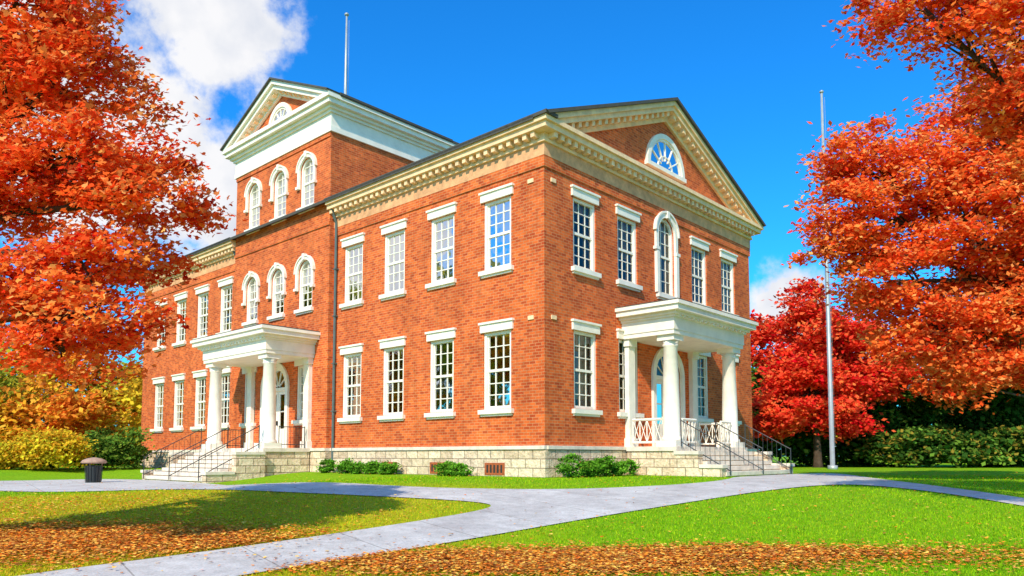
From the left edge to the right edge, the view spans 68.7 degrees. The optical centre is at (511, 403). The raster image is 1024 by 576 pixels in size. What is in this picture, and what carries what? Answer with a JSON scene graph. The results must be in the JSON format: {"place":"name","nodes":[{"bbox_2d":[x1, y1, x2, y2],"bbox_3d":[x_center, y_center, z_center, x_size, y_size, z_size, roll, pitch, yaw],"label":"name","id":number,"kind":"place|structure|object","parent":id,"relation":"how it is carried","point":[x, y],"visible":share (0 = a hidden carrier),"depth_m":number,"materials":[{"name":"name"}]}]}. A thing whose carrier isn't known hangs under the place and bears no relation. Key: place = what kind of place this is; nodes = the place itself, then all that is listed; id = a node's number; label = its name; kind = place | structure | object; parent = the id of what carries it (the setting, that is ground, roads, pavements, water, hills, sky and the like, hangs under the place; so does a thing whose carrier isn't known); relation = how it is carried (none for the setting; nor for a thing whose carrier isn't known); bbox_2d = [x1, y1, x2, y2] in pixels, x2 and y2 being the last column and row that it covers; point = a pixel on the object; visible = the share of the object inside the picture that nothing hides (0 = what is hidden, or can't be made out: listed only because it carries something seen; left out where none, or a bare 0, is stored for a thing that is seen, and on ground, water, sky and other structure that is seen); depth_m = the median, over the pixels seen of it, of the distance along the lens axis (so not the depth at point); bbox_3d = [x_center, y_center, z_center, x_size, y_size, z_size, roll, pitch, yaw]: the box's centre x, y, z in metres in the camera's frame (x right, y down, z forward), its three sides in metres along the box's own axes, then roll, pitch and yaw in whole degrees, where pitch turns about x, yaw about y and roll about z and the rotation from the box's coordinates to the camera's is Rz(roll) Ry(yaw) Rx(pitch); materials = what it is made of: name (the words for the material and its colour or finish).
{"place":"outdoors","nodes":[
{"label":"outdoors","id":0,"kind":"place"},
{"bbox_2d":[0,456,1023,575],"bbox_3d":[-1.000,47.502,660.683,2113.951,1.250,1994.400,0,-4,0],"label":"ground","id":1,"kind":"structure","parent":0,"point":[19,474],"depth_m":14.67,"materials":[{"name":"green plant"}]},
{"bbox_2d":[0,425,99,469],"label":"yellow bush","id":2,"kind":"object","parent":1,"relation":"on","point":[38,449],"visible":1,"depth_m":38.09,"materials":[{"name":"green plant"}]},
{"bbox_2d":[0,357,142,465],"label":"distant treeline","id":3,"kind":"object","parent":1,"relation":"on","point":[20,406],"visible":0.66,"depth_m":50.10,"materials":[{"name":"yellow plant"}]},
{"bbox_2d":[0,326,143,461],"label":"distant treeline","id":4,"kind":"object","parent":1,"relation":"on","point":[138,370],"visible":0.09,"depth_m":61.57,"materials":[{"name":"orange plant"}]},
{"bbox_2d":[23,427,161,468],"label":"green bush","id":5,"kind":"object","parent":1,"relation":"on","point":[120,451],"visible":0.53,"depth_m":40.35,"materials":[{"name":"green plant"}]},
{"bbox_2d":[0,0,247,392],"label":"maple tree","id":6,"kind":"object","parent":1,"relation":"on","point":[52,49],"visible":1,"depth_m":9.92,"materials":[{"name":"orange plant"}]},
{"bbox_2d":[315,458,337,472],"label":"shrub","id":7,"kind":"object","parent":1,"relation":"on","point":[330,464],"visible":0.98,"depth_m":30.13,"materials":[{"name":"green plant"}]},
{"bbox_2d":[334,457,353,473],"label":"shrub","id":8,"kind":"object","parent":1,"relation":"on","point":[341,466],"visible":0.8,"depth_m":29.18,"materials":[{"name":"green plant"}]},
{"bbox_2d":[345,461,365,473],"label":"shrub","id":9,"kind":"object","parent":1,"relation":"on","point":[354,468],"visible":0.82,"depth_m":28.56,"materials":[{"name":"green plant"}]},
{"bbox_2d":[361,460,381,474],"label":"shrub","id":10,"kind":"object","parent":1,"relation":"on","point":[371,467],"visible":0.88,"depth_m":28.05,"materials":[{"name":"green plant"}]},
{"bbox_2d":[376,460,401,474],"bbox_3d":[-4.542,2.363,27.591,0.951,0.576,0.960,0,-4,0],"label":"shrub","id":11,"kind":"object","parent":1,"relation":"on","point":[388,468],"visible":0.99,"depth_m":27.41,"materials":[{"name":"green plant"}]},
{"bbox_2d":[433,461,460,475],"bbox_3d":[-2.187,2.189,25.380,0.951,0.601,0.933,-2,-4,23],"label":"shrub","id":12,"kind":"object","parent":1,"relation":"on","point":[440,469],"visible":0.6,"depth_m":25.27,"materials":[{"name":"green plant"}]},
{"bbox_2d":[445,462,475,476],"bbox_3d":[-1.751,2.198,24.950,1.083,0.541,0.971,-3,-5,38],"label":"shrub","id":13,"kind":"object","parent":1,"relation":"on","point":[458,469],"visible":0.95,"depth_m":24.82,"materials":[{"name":"green plant"}]},
{"bbox_2d":[136,77,794,482],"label":"brick schoolhouse","id":14,"kind":"structure","parent":1,"relation":"on","point":[538,293],"depth_m":28.94,"materials":[{"name":"red brick"}]},
{"bbox_2d":[344,12,348,94],"bbox_3d":[-7.959,-16.048,35.921,0.357,5.580,0.357,0,-4,0],"label":"flagpole","id":15,"kind":"object","parent":14,"relation":"on","point":[346,14],"visible":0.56,"depth_m":35.90,"materials":[{"name":"metal"}]},
{"bbox_2d":[157,161,661,428],"bbox_3d":[-7.217,-4.875,33.481,32.305,11.948,11.510,-1,-4,18],"label":"window glass","id":16,"kind":"structure","parent":14,"relation":"in","point":[499,338],"depth_m":29.05,"materials":[{"name":"glass"}]},
{"bbox_2d":[0,471,1023,575],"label":"fallen leaves","id":17,"kind":"object","parent":1,"relation":"on","point":[554,560],"visible":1,"depth_m":10.29,"materials":[{"name":"orange plant"}]},
{"bbox_2d":[554,453,587,477],"bbox_3d":[1.836,1.930,23.225,1.056,0.824,1.050,-3,-5,36],"label":"shrub","id":18,"kind":"object","parent":1,"relation":"on","point":[567,468],"visible":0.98,"depth_m":23.12,"materials":[{"name":"green plant"}]},
{"bbox_2d":[576,459,607,476],"bbox_3d":[2.537,2.072,23.864,1.048,0.618,0.986,0,-4,0],"label":"shrub","id":19,"kind":"object","parent":1,"relation":"on","point":[594,468],"visible":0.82,"depth_m":23.75,"materials":[{"name":"green plant"}]},
{"bbox_2d":[588,455,616,476],"bbox_3d":[2.975,2.049,24.497,0.984,0.754,1.014,0,-4,0],"label":"shrub","id":20,"kind":"object","parent":1,"relation":"on","point":[607,460],"visible":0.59,"depth_m":24.32,"materials":[{"name":"green plant"}]},
{"bbox_2d":[607,459,631,475],"bbox_3d":[3.460,2.163,24.997,1.047,0.610,1.040,0,-4,0],"label":"shrub","id":21,"kind":"object","parent":1,"relation":"on","point":[615,470],"visible":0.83,"depth_m":24.80,"materials":[{"name":"green plant"}]},
{"bbox_2d":[613,458,642,475],"bbox_3d":[3.957,2.185,25.480,0.928,0.642,0.948,1,-4,-15],"label":"shrub","id":22,"kind":"object","parent":1,"relation":"on","point":[630,463],"visible":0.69,"depth_m":25.33,"materials":[{"name":"green plant"}]},
{"bbox_2d":[750,309,808,391],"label":"red maple tree","id":23,"kind":"object","parent":1,"relation":"on","point":[760,336],"visible":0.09,"depth_m":49.35,"materials":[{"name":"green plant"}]},
{"bbox_2d":[819,90,837,468],"bbox_3d":[16.200,-6.517,38.548,0.504,19.830,0.504,0,-4,0],"label":"flagpole","id":24,"kind":"object","parent":1,"relation":"on","point":[832,465],"visible":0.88,"depth_m":38.19,"materials":[{"name":"metal"}]},
{"bbox_2d":[751,276,924,467],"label":"red maple tree","id":25,"kind":"object","parent":1,"relation":"on","point":[792,372],"visible":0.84,"depth_m":43.07,"materials":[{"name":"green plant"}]},
{"bbox_2d":[768,406,963,462],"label":"distant treeline","id":26,"kind":"object","parent":1,"relation":"on","point":[828,460],"depth_m":72.34,"materials":[{"name":"green plant"}]},
{"bbox_2d":[751,347,1023,466],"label":"hedge","id":27,"kind":"object","parent":1,"relation":"on","point":[919,411],"visible":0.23,"depth_m":46.19,"materials":[{"name":"green plant"}]},
{"bbox_2d":[781,32,1023,402],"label":"maple tree","id":28,"kind":"object","parent":1,"relation":"on","point":[945,340],"visible":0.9,"depth_m":19.57,"materials":[{"name":"orange plant"}]},
{"bbox_2d":[822,0,1023,201],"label":"maple tree","id":29,"kind":"object","parent":1,"relation":"on","point":[985,16],"visible":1,"depth_m":11.42,"materials":[{"name":"orange plant"}]},
{"bbox_2d":[843,419,1023,467],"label":"hedge","id":30,"kind":"object","parent":1,"relation":"on","point":[956,446],"visible":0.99,"depth_m":42.92,"materials":[{"name":"green plant"}]},
{"bbox_2d":[891,270,1023,414],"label":"maple tree","id":31,"kind":"object","parent":1,"relation":"on","point":[962,396],"visible":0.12,"depth_m":42.44,"materials":[{"name":"orange plant"}]},
{"bbox_2d":[0,473,1023,575],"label":"path","id":32,"kind":"structure","parent":0,"point":[507,509],"depth_m":14.94,"materials":[{"name":"concrete"}]},
{"bbox_2d":[80,457,106,482],"bbox_3d":[-15.900,2.534,28.493,0.900,0.970,0.900,0,-4,0],"label":"trash can","id":33,"kind":"object","parent":32,"relation":"on","point":[93,474],"visible":0.99,"depth_m":28.27,"materials":[{"name":"black metal"}]},
{"bbox_2d":[0,0,1023,449],"label":"sky","id":34,"kind":"structure","parent":0,"point":[751,75],"materials":[{"name":"blue"}]}
]}

